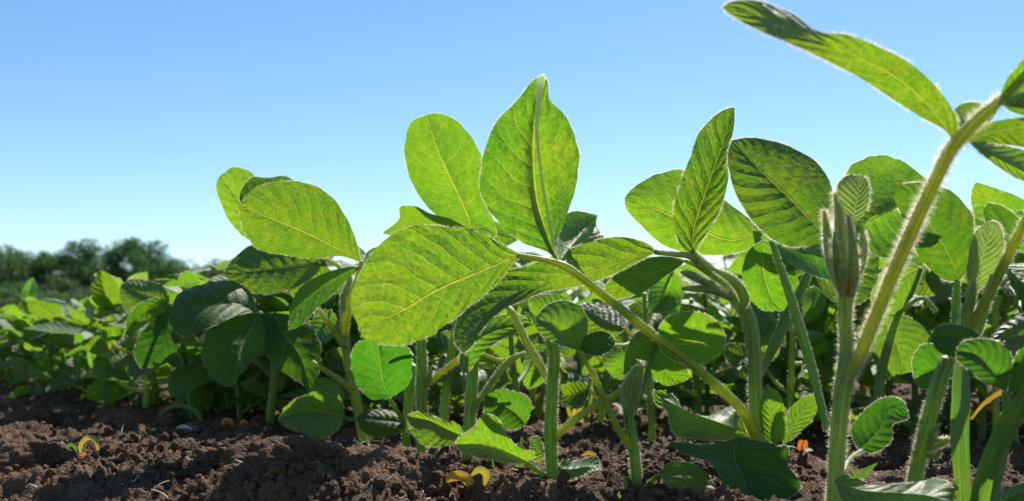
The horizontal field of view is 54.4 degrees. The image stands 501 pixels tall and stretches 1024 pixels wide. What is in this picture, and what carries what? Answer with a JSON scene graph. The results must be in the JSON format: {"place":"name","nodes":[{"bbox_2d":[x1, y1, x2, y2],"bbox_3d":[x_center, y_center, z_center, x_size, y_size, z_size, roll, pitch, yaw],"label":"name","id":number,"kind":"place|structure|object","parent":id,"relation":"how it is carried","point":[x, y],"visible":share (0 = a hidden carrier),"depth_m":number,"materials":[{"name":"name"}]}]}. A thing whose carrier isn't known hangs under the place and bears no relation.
{"place":"outdoors","nodes":[
{"label":"outdoors","id":0,"kind":"place"},
{"bbox_2d":[0,345,1023,500],"bbox_3d":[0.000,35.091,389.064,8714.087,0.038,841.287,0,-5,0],"label":"ground","id":1,"kind":"structure","parent":0,"point":[54,488],"depth_m":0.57,"materials":[{"name":"soil"}]},
{"bbox_2d":[0,278,37,385],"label":"soybean plant","id":2,"kind":"object","parent":1,"relation":"on","point":[29,290],"visible":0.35,"depth_m":1.56,"materials":[{"name":"green plant"}]},
{"bbox_2d":[0,243,40,289],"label":"tree","id":3,"kind":"object","parent":1,"relation":"on","point":[9,267],"visible":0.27,"depth_m":119.25,"materials":[{"name":"green plant"}]},
{"bbox_2d":[0,280,43,298],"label":"tree","id":4,"kind":"object","parent":1,"relation":"on","point":[18,286],"visible":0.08,"depth_m":105.00,"materials":[{"name":"green plant"}]},
{"bbox_2d":[0,312,57,383],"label":"soybean plant","id":5,"kind":"object","parent":1,"relation":"on","point":[5,352],"visible":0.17,"depth_m":1.58,"materials":[{"name":"green plant"}]},
{"bbox_2d":[0,312,63,383],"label":"soybean plant","id":6,"kind":"object","parent":1,"relation":"on","point":[13,338],"visible":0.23,"depth_m":1.54,"materials":[{"name":"green plant"}]},
{"bbox_2d":[0,287,63,303],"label":"bush","id":7,"kind":"object","parent":1,"relation":"on","point":[9,292],"visible":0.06,"depth_m":101.94,"materials":[{"name":"green plant"}]},
{"bbox_2d":[2,404,64,426],"bbox_3d":[-0.450,0.163,0.940,0.065,0.038,0.052,0,-5,0],"label":"soil clod","id":8,"kind":"object","parent":1,"relation":"on","point":[39,413],"visible":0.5,"depth_m":0.93,"materials":[{"name":"soil"}]},
{"bbox_2d":[0,314,70,385],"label":"soybean plant","id":9,"kind":"object","parent":1,"relation":"on","point":[17,322],"visible":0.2,"depth_m":1.49,"materials":[{"name":"green plant"}]},
{"bbox_2d":[0,304,72,379],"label":"soybean plant","id":10,"kind":"object","parent":1,"relation":"on","point":[16,313],"visible":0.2,"depth_m":1.49,"materials":[{"name":"green plant"}]},
{"bbox_2d":[0,303,73,382],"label":"soybean plant","id":11,"kind":"object","parent":1,"relation":"on","point":[28,325],"visible":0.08,"depth_m":1.58,"materials":[{"name":"green plant"}]},
{"bbox_2d":[0,439,76,472],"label":"soil clod","id":12,"kind":"object","parent":1,"relation":"on","point":[17,455],"visible":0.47,"depth_m":0.60,"materials":[{"name":"soil"}]},
{"bbox_2d":[0,300,80,392],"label":"soybean plant","id":13,"kind":"object","parent":1,"relation":"on","point":[41,310],"visible":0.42,"depth_m":1.35,"materials":[{"name":"green plant"}]},
{"bbox_2d":[16,250,66,286],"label":"tree","id":14,"kind":"object","parent":1,"relation":"on","point":[43,267],"visible":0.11,"depth_m":121.73,"materials":[{"name":"green plant"}]},
{"bbox_2d":[17,292,66,305],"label":"bush","id":15,"kind":"object","parent":1,"relation":"on","point":[50,296],"visible":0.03,"depth_m":99.54,"materials":[{"name":"green plant"}]},
{"bbox_2d":[38,274,84,298],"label":"tree","id":16,"kind":"object","parent":1,"relation":"on","point":[70,287],"visible":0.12,"depth_m":107.17,"materials":[{"name":"green plant"}]},
{"bbox_2d":[9,318,126,396],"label":"soybean plant","id":17,"kind":"object","parent":1,"relation":"on","point":[22,390],"visible":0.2,"depth_m":1.33,"materials":[{"name":"green plant"}]},
{"bbox_2d":[57,387,82,399],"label":"soil clod","id":18,"kind":"object","parent":1,"relation":"on","point":[72,392],"visible":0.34,"depth_m":1.29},
{"bbox_2d":[21,319,126,381],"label":"soybean plant","id":19,"kind":"object","parent":1,"relation":"on","point":[36,344],"visible":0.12,"depth_m":1.40,"materials":[{"name":"green plant"}]},
{"bbox_2d":[57,286,90,304],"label":"bush","id":20,"kind":"object","parent":1,"relation":"on","point":[80,296],"visible":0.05,"depth_m":98.46,"materials":[{"name":"green plant"}]},
{"bbox_2d":[29,319,119,376],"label":"soybean plant","id":21,"kind":"object","parent":1,"relation":"on","point":[60,365],"visible":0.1,"depth_m":1.40,"materials":[{"name":"green plant"}]},
{"bbox_2d":[26,297,125,379],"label":"soybean plant","id":22,"kind":"object","parent":1,"relation":"on","point":[31,370],"visible":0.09,"depth_m":1.43,"materials":[{"name":"green plant"}]},
{"bbox_2d":[39,237,125,291],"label":"tree","id":23,"kind":"object","parent":1,"relation":"on","point":[84,274],"visible":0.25,"depth_m":113.61,"materials":[{"name":"green plant"}]},
{"bbox_2d":[66,435,98,455],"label":"seedling","id":24,"kind":"object","parent":1,"relation":"on","point":[78,449],"visible":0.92,"depth_m":0.65,"materials":[{"name":"yellow plant"}]},
{"bbox_2d":[35,298,134,391],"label":"soybean plant","id":25,"kind":"object","parent":1,"relation":"on","point":[62,378],"visible":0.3,"depth_m":1.29,"materials":[{"name":"green plant"}]},
{"bbox_2d":[30,306,162,392],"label":"soybean plant","id":26,"kind":"object","parent":1,"relation":"on","point":[78,317],"visible":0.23,"depth_m":1.25,"materials":[{"name":"green plant"}]},
{"bbox_2d":[25,304,170,406],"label":"soybean plant","id":27,"kind":"object","parent":1,"relation":"on","point":[79,331],"visible":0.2,"depth_m":1.17,"materials":[{"name":"green plant"}]},
{"bbox_2d":[83,438,130,457],"bbox_3d":[-0.279,0.143,0.682,0.036,0.028,0.049,0,-5,0],"label":"soil clod","id":28,"kind":"object","parent":1,"relation":"on","point":[107,448],"visible":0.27,"depth_m":0.67,"materials":[{"name":"soil"}]},
{"bbox_2d":[45,307,174,397],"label":"soybean plant","id":29,"kind":"object","parent":1,"relation":"on","point":[58,340],"visible":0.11,"depth_m":1.24,"materials":[{"name":"green plant"}]},
{"bbox_2d":[79,270,180,407],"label":"soybean plant","id":30,"kind":"object","parent":1,"relation":"on","point":[104,298],"visible":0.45,"depth_m":1.04,"materials":[{"name":"green plant"}]},
{"bbox_2d":[87,272,188,403],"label":"soybean plant","id":31,"kind":"object","parent":1,"relation":"on","point":[135,371],"visible":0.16,"depth_m":1.06,"materials":[{"name":"green plant"}]},
{"bbox_2d":[97,236,186,285],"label":"tree","id":32,"kind":"object","parent":1,"relation":"on","point":[141,258],"visible":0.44,"depth_m":111.20,"materials":[{"name":"green plant"}]},
{"bbox_2d":[122,339,194,379],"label":"soybean plant","id":33,"kind":"object","parent":1,"relation":"on","point":[129,345],"visible":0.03,"depth_m":1.12,"materials":[{"name":"green plant"}]},
{"bbox_2d":[119,270,204,420],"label":"soybean plant","id":34,"kind":"object","parent":1,"relation":"on","point":[159,340],"visible":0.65,"depth_m":0.86,"materials":[{"name":"green plant"}]},
{"bbox_2d":[155,415,182,427],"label":"soil clod","id":35,"kind":"object","parent":1,"relation":"on","point":[163,421],"visible":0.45,"depth_m":0.87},
{"bbox_2d":[100,330,244,409],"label":"soybean plant","id":36,"kind":"object","parent":1,"relation":"on","point":[134,395],"visible":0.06,"depth_m":1.08,"materials":[{"name":"green plant"}]},
{"bbox_2d":[90,272,265,410],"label":"soybean plant","id":37,"kind":"object","parent":1,"relation":"on","point":[201,397],"visible":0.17,"depth_m":0.95,"materials":[{"name":"green plant"}]},
{"bbox_2d":[158,403,202,420],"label":"grass weed","id":38,"kind":"object","parent":1,"relation":"on","point":[189,408],"depth_m":0.88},
{"bbox_2d":[181,258,226,278],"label":"tree","id":39,"kind":"object","parent":1,"relation":"on","point":[207,273],"visible":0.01,"depth_m":134.09,"materials":[{"name":"green plant"}]},
{"bbox_2d":[193,449,223,469],"bbox_3d":[-0.167,0.121,0.556,0.028,0.020,0.029,0,-5,0],"label":"soil clod","id":40,"kind":"object","parent":1,"relation":"on","point":[211,457],"visible":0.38,"depth_m":0.55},
{"bbox_2d":[182,335,250,413],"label":"soybean plant","id":41,"kind":"object","parent":1,"relation":"on","point":[218,403],"visible":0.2,"depth_m":0.95,"materials":[{"name":"green plant"}]},
{"bbox_2d":[139,258,293,410],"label":"soybean plant","id":42,"kind":"object","parent":1,"relation":"on","point":[222,265],"visible":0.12,"depth_m":1.00,"materials":[{"name":"green plant"}]},
{"bbox_2d":[167,274,274,408],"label":"soybean plant","id":43,"kind":"object","parent":1,"relation":"on","point":[189,377],"visible":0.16,"depth_m":0.91,"materials":[{"name":"green plant"}]},
{"bbox_2d":[162,286,293,420],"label":"soybean plant","id":44,"kind":"object","parent":1,"relation":"on","point":[195,351],"visible":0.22,"depth_m":0.91,"materials":[{"name":"green plant"}]},
{"bbox_2d":[168,280,321,425],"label":"soybean plant","id":45,"kind":"object","parent":1,"relation":"on","point":[238,338],"visible":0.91,"depth_m":0.73,"materials":[{"name":"green plant"}]},
{"bbox_2d":[218,434,350,464],"bbox_3d":[-0.118,0.119,0.535,0.070,0.041,0.063,4,-7,-39],"label":"soil clod","id":46,"kind":"object","parent":1,"relation":"on","point":[312,449],"visible":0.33,"depth_m":0.53,"materials":[{"name":"soil"}]},
{"bbox_2d":[228,260,357,410],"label":"soybean plant","id":47,"kind":"object","parent":1,"relation":"on","point":[250,366],"visible":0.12,"depth_m":0.94,"materials":[{"name":"green plant"}]},
{"bbox_2d":[215,166,376,446],"bbox_3d":[-0.153,0.047,0.737,0.116,0.241,0.169,2,-6,-23],"label":"soybean plant","id":48,"kind":"object","parent":1,"relation":"on","point":[297,233],"visible":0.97,"depth_m":0.71,"materials":[{"name":"green plant"}]},
{"bbox_2d":[241,256,371,409],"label":"soybean plant","id":49,"kind":"object","parent":1,"relation":"on","point":[258,387],"visible":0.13,"depth_m":0.88,"materials":[{"name":"green plant"}]},
{"bbox_2d":[261,309,353,402],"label":"soybean plant","id":50,"kind":"object","parent":1,"relation":"on","point":[333,355],"visible":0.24,"depth_m":0.84,"materials":[{"name":"green plant"}]},
{"bbox_2d":[252,290,364,410],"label":"soybean plant","id":51,"kind":"object","parent":1,"relation":"on","point":[288,385],"visible":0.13,"depth_m":0.92,"materials":[{"name":"green plant"}]},
{"bbox_2d":[239,289,387,403],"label":"soybean plant","id":52,"kind":"object","parent":1,"relation":"on","point":[276,303],"visible":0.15,"depth_m":0.90,"materials":[{"name":"green plant"}]},
{"bbox_2d":[285,332,356,414],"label":"soybean plant","id":53,"kind":"object","parent":1,"relation":"on","point":[342,375],"visible":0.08,"depth_m":0.88,"materials":[{"name":"green plant"}]},
{"bbox_2d":[342,337,439,410],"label":"soybean plant","id":54,"kind":"object","parent":1,"relation":"on","point":[432,347],"visible":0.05,"depth_m":0.95,"materials":[{"name":"green plant"}]},
{"bbox_2d":[350,340,438,447],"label":"soybean plant","id":55,"kind":"object","parent":1,"relation":"on","point":[379,371],"visible":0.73,"depth_m":0.67,"materials":[{"name":"green plant"}]},
{"bbox_2d":[327,246,464,412],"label":"soybean plant","id":56,"kind":"object","parent":1,"relation":"on","point":[354,339],"visible":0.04,"depth_m":0.90,"materials":[{"name":"green plant"}]},
{"bbox_2d":[281,253,511,414],"bbox_3d":[-0.103,0.079,0.849,0.147,0.175,0.173,4,-6,-37],"label":"soybean plant","id":57,"kind":"object","parent":1,"relation":"on","point":[304,390],"visible":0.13,"depth_m":0.85,"materials":[{"name":"green plant"}]},
{"bbox_2d":[362,441,446,471],"bbox_3d":[-0.060,0.119,0.517,0.047,0.039,0.049,-5,-7,43],"label":"soil clod","id":58,"kind":"object","parent":1,"relation":"on","point":[398,451],"visible":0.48,"depth_m":0.51,"materials":[{"name":"soil"}]},
{"bbox_2d":[406,338,462,451],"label":"soybean plant","id":59,"kind":"object","parent":1,"relation":"on","point":[428,430],"visible":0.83,"depth_m":0.60,"materials":[{"name":"green plant"}]},
{"bbox_2d":[362,266,521,417],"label":"soybean plant","id":60,"kind":"object","parent":1,"relation":"on","point":[501,351],"visible":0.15,"depth_m":0.89,"materials":[{"name":"green plant"}]},
{"bbox_2d":[406,343,491,421],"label":"soybean plant","id":61,"kind":"object","parent":1,"relation":"on","point":[430,397],"visible":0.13,"depth_m":0.89,"materials":[{"name":"green plant"}]},
{"bbox_2d":[382,112,517,420],"bbox_3d":[-0.039,0.046,0.695,0.083,0.269,0.103,-2,-6,22],"label":"soybean plant","id":62,"kind":"object","parent":1,"relation":"on","point":[442,157],"visible":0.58,"depth_m":0.67,"materials":[{"name":"green plant"}]},
{"bbox_2d":[445,470,473,486],"bbox_3d":[-0.025,0.110,0.479,0.014,0.008,0.008,0,-5,0],"label":"fallen cotyledon","id":63,"kind":"object","parent":1,"relation":"on","point":[466,478],"visible":1,"depth_m":0.48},
{"bbox_2d":[471,466,489,485],"bbox_3d":[-0.015,0.107,0.475,0.009,0.009,0.003,0,-5,0],"label":"fallen cotyledon","id":64,"kind":"object","parent":1,"relation":"on","point":[484,471],"visible":1,"depth_m":0.47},
{"bbox_2d":[432,314,541,395],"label":"soybean plant","id":65,"kind":"object","parent":1,"relation":"on","point":[460,391],"visible":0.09,"depth_m":0.95,"materials":[{"name":"green plant"}]},
{"bbox_2d":[4,385,973,500],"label":"straw litter","id":66,"kind":"object","parent":1,"relation":"on","point":[398,472],"visible":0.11,"depth_m":0.55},
{"bbox_2d":[458,314,533,460],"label":"soybean plant","id":67,"kind":"object","parent":1,"relation":"on","point":[511,409],"visible":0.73,"depth_m":0.55,"materials":[{"name":"green plant"}]},
{"bbox_2d":[436,288,567,431],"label":"soybean plant","id":68,"kind":"object","parent":1,"relation":"on","point":[530,377],"visible":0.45,"depth_m":0.80,"materials":[{"name":"green plant"}]},
{"bbox_2d":[530,384,545,417],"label":"grass weed","id":69,"kind":"object","parent":1,"relation":"on","point":[539,407],"depth_m":1.00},
{"bbox_2d":[454,306,625,481],"bbox_3d":[0.014,0.083,0.503,0.098,0.116,0.050,3,-6,-28],"label":"soybean plant","id":70,"kind":"object","parent":1,"relation":"on","point":[486,437],"visible":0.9,"depth_m":0.50,"materials":[{"name":"green plant"}]},
{"bbox_2d":[507,261,589,406],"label":"soybean plant","id":71,"kind":"object","parent":1,"relation":"on","point":[533,398],"visible":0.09,"depth_m":1.18,"materials":[{"name":"green plant"}]},
{"bbox_2d":[514,252,634,401],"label":"soybean plant","id":72,"kind":"object","parent":1,"relation":"on","point":[522,262],"visible":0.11,"depth_m":1.24,"materials":[{"name":"green plant"}]},
{"bbox_2d":[351,74,817,500],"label":"soybean plant","id":73,"kind":"object","parent":1,"relation":"on","point":[415,283],"visible":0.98,"depth_m":0.49,"materials":[{"name":"green plant"}]},
{"bbox_2d":[526,293,654,422],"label":"soybean plant","id":74,"kind":"object","parent":1,"relation":"on","point":[576,391],"visible":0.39,"depth_m":0.81,"materials":[{"name":"green plant"}]},
{"bbox_2d":[583,422,614,437],"bbox_3d":[0.075,0.159,0.852,0.030,0.025,0.033,0,-5,0],"label":"soil clod","id":75,"kind":"object","parent":1,"relation":"on","point":[599,429],"visible":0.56,"depth_m":0.84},
{"bbox_2d":[535,299,725,497],"bbox_3d":[0.068,0.082,0.488,0.061,0.116,0.112,-4,-7,40],"label":"soybean plant","id":76,"kind":"object","parent":1,"relation":"on","point":[697,336],"visible":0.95,"depth_m":0.50,"materials":[{"name":"green plant"}]},
{"bbox_2d":[578,271,684,442],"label":"soybean plant","id":77,"kind":"object","parent":1,"relation":"on","point":[666,293],"visible":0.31,"depth_m":0.78,"materials":[{"name":"green plant"}]},
{"bbox_2d":[616,460,661,482],"bbox_3d":[0.065,0.115,0.512,0.026,0.016,0.023,0,-5,0],"label":"soil clod","id":78,"kind":"object","parent":1,"relation":"on","point":[650,470],"visible":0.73,"depth_m":0.51,"materials":[{"name":"soil"}]},
{"bbox_2d":[575,280,704,428],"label":"soybean plant","id":79,"kind":"object","parent":1,"relation":"on","point":[624,336],"visible":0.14,"depth_m":0.92,"materials":[{"name":"green plant"}]},
{"bbox_2d":[582,263,730,413],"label":"soybean plant","id":80,"kind":"object","parent":1,"relation":"on","point":[592,360],"visible":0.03,"depth_m":1.09,"materials":[{"name":"green plant"}]},
{"bbox_2d":[607,280,744,413],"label":"soybean plant","id":81,"kind":"object","parent":1,"relation":"on","point":[709,400],"visible":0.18,"depth_m":1.00,"materials":[{"name":"green plant"}]},
{"bbox_2d":[618,257,738,415],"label":"soybean plant","id":82,"kind":"object","parent":1,"relation":"on","point":[636,308],"visible":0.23,"depth_m":0.92,"materials":[{"name":"green plant"}]},
{"bbox_2d":[644,266,738,415],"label":"soybean plant","id":83,"kind":"object","parent":1,"relation":"on","point":[687,402],"visible":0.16,"depth_m":0.99,"materials":[{"name":"green plant"}]},
{"bbox_2d":[686,253,739,395],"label":"soybean plant","id":84,"kind":"object","parent":1,"relation":"on","point":[731,258],"visible":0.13,"depth_m":1.18,"materials":[{"name":"green plant"}]},
{"bbox_2d":[724,316,838,424],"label":"soybean plant","id":85,"kind":"object","parent":1,"relation":"on","point":[732,376],"visible":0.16,"depth_m":0.91,"materials":[{"name":"green plant"}]},
{"bbox_2d":[722,277,857,444],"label":"soybean plant","id":86,"kind":"object","parent":1,"relation":"on","point":[813,307],"visible":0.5,"depth_m":0.82,"materials":[{"name":"green plant"}]},
{"bbox_2d":[711,252,872,405],"bbox_3d":[0.269,0.084,0.956,0.172,0.206,0.200,-2,-5,16],"label":"soybean plant","id":87,"kind":"object","parent":1,"relation":"on","point":[767,324],"visible":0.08,"depth_m":0.90,"materials":[{"name":"green plant"}]},
{"bbox_2d":[707,247,909,433],"bbox_3d":[0.283,0.086,0.913,0.190,0.192,0.191,1,-5,-9],"label":"soybean plant","id":88,"kind":"object","parent":1,"relation":"on","point":[742,390],"visible":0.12,"depth_m":0.89,"materials":[{"name":"green plant"}]},
{"bbox_2d":[800,422,822,433],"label":"soil clod","id":89,"kind":"object","parent":1,"relation":"on","point":[814,428],"visible":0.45,"depth_m":0.93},
{"bbox_2d":[795,337,836,397],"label":"soybean plant","id":90,"kind":"object","parent":1,"relation":"on","point":[829,390],"visible":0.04,"depth_m":1.32,"materials":[{"name":"green plant"}]},
{"bbox_2d":[771,299,875,420],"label":"soybean plant","id":91,"kind":"object","parent":1,"relation":"on","point":[781,359],"visible":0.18,"depth_m":0.89,"materials":[{"name":"green plant"}]},
{"bbox_2d":[799,269,910,406],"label":"soybean plant","id":92,"kind":"object","parent":1,"relation":"on","point":[897,379],"visible":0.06,"depth_m":0.94,"materials":[{"name":"green plant"}]},
{"bbox_2d":[849,463,877,479],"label":"seedling","id":93,"kind":"object","parent":1,"relation":"on","point":[864,473],"depth_m":0.54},
{"bbox_2d":[722,0,1023,500],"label":"soybean plant","id":94,"kind":"object","parent":1,"relation":"on","point":[791,202],"visible":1,"depth_m":0.42,"materials":[{"name":"green plant"}]},
{"bbox_2d":[803,274,943,434],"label":"soybean plant","id":95,"kind":"object","parent":1,"relation":"on","point":[922,315],"visible":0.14,"depth_m":0.86,"materials":[{"name":"green plant"}]},
{"bbox_2d":[855,451,901,470],"bbox_3d":[0.234,0.138,0.633,0.028,0.022,0.031,-2,-6,24],"label":"soil clod","id":96,"kind":"object","parent":1,"relation":"on","point":[884,460],"visible":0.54,"depth_m":0.63,"materials":[{"name":"soil"}]},
{"bbox_2d":[796,224,1000,437],"bbox_3d":[0.336,0.071,0.847,0.201,0.214,0.174,3,-6,-26],"label":"soybean plant","id":97,"kind":"object","parent":1,"relation":"on","point":[883,262],"visible":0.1,"depth_m":0.85,"materials":[{"name":"green plant"}]},
{"bbox_2d":[852,209,1023,441],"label":"soybean plant","id":98,"kind":"object","parent":1,"relation":"on","point":[1016,271],"visible":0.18,"depth_m":0.81,"materials":[{"name":"green plant"}]},
{"bbox_2d":[870,202,1023,403],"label":"soybean plant","id":99,"kind":"object","parent":1,"relation":"on","point":[901,337],"visible":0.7,"depth_m":0.70,"materials":[{"name":"green plant"}]},
{"bbox_2d":[891,180,1023,482],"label":"soybean plant","id":100,"kind":"object","parent":1,"relation":"on","point":[954,246],"visible":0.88,"depth_m":0.47,"materials":[{"name":"green plant"}]},
{"bbox_2d":[950,360,970,500],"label":"grass weed","id":101,"kind":"object","parent":1,"relation":"on","point":[960,423],"depth_m":0.44,"materials":[{"name":"plant"}]},
{"bbox_2d":[908,247,1017,430],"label":"soybean plant","id":102,"kind":"object","parent":1,"relation":"on","point":[931,283],"visible":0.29,"depth_m":0.78,"materials":[{"name":"green plant"}]},
{"bbox_2d":[910,182,1023,444],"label":"soybean plant","id":103,"kind":"object","parent":1,"relation":"on","point":[982,195],"visible":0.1,"depth_m":0.80,"materials":[{"name":"green plant"}]},
{"bbox_2d":[930,314,1023,500],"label":"soybean plant","id":104,"kind":"object","parent":1,"relation":"on","point":[996,360],"visible":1,"depth_m":0.40,"materials":[{"name":"green plant"}]},
{"bbox_2d":[970,389,1007,419],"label":"grass weed","id":105,"kind":"object","parent":1,"relation":"on","point":[989,399],"depth_m":0.50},
{"bbox_2d":[970,386,1023,500],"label":"grass weed","id":106,"kind":"object","parent":1,"relation":"on","point":[1002,435],"depth_m":0.40,"materials":[{"name":"plant"}]},
{"bbox_2d":[976,246,1023,317],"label":"soybean plant","id":107,"kind":"object","parent":1,"relation":"on","point":[1013,307],"visible":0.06,"depth_m":0.93,"materials":[{"name":"green plant"}]},
{"bbox_2d":[0,0,1023,326],"label":"sky","id":108,"kind":"structure","parent":0,"point":[120,119],"materials":[{"name":"blue"}]},
{"bbox_2d":[562,368,596,422],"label":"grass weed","id":109,"kind":"object","parent":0,"point":[575,411],"depth_m":0.92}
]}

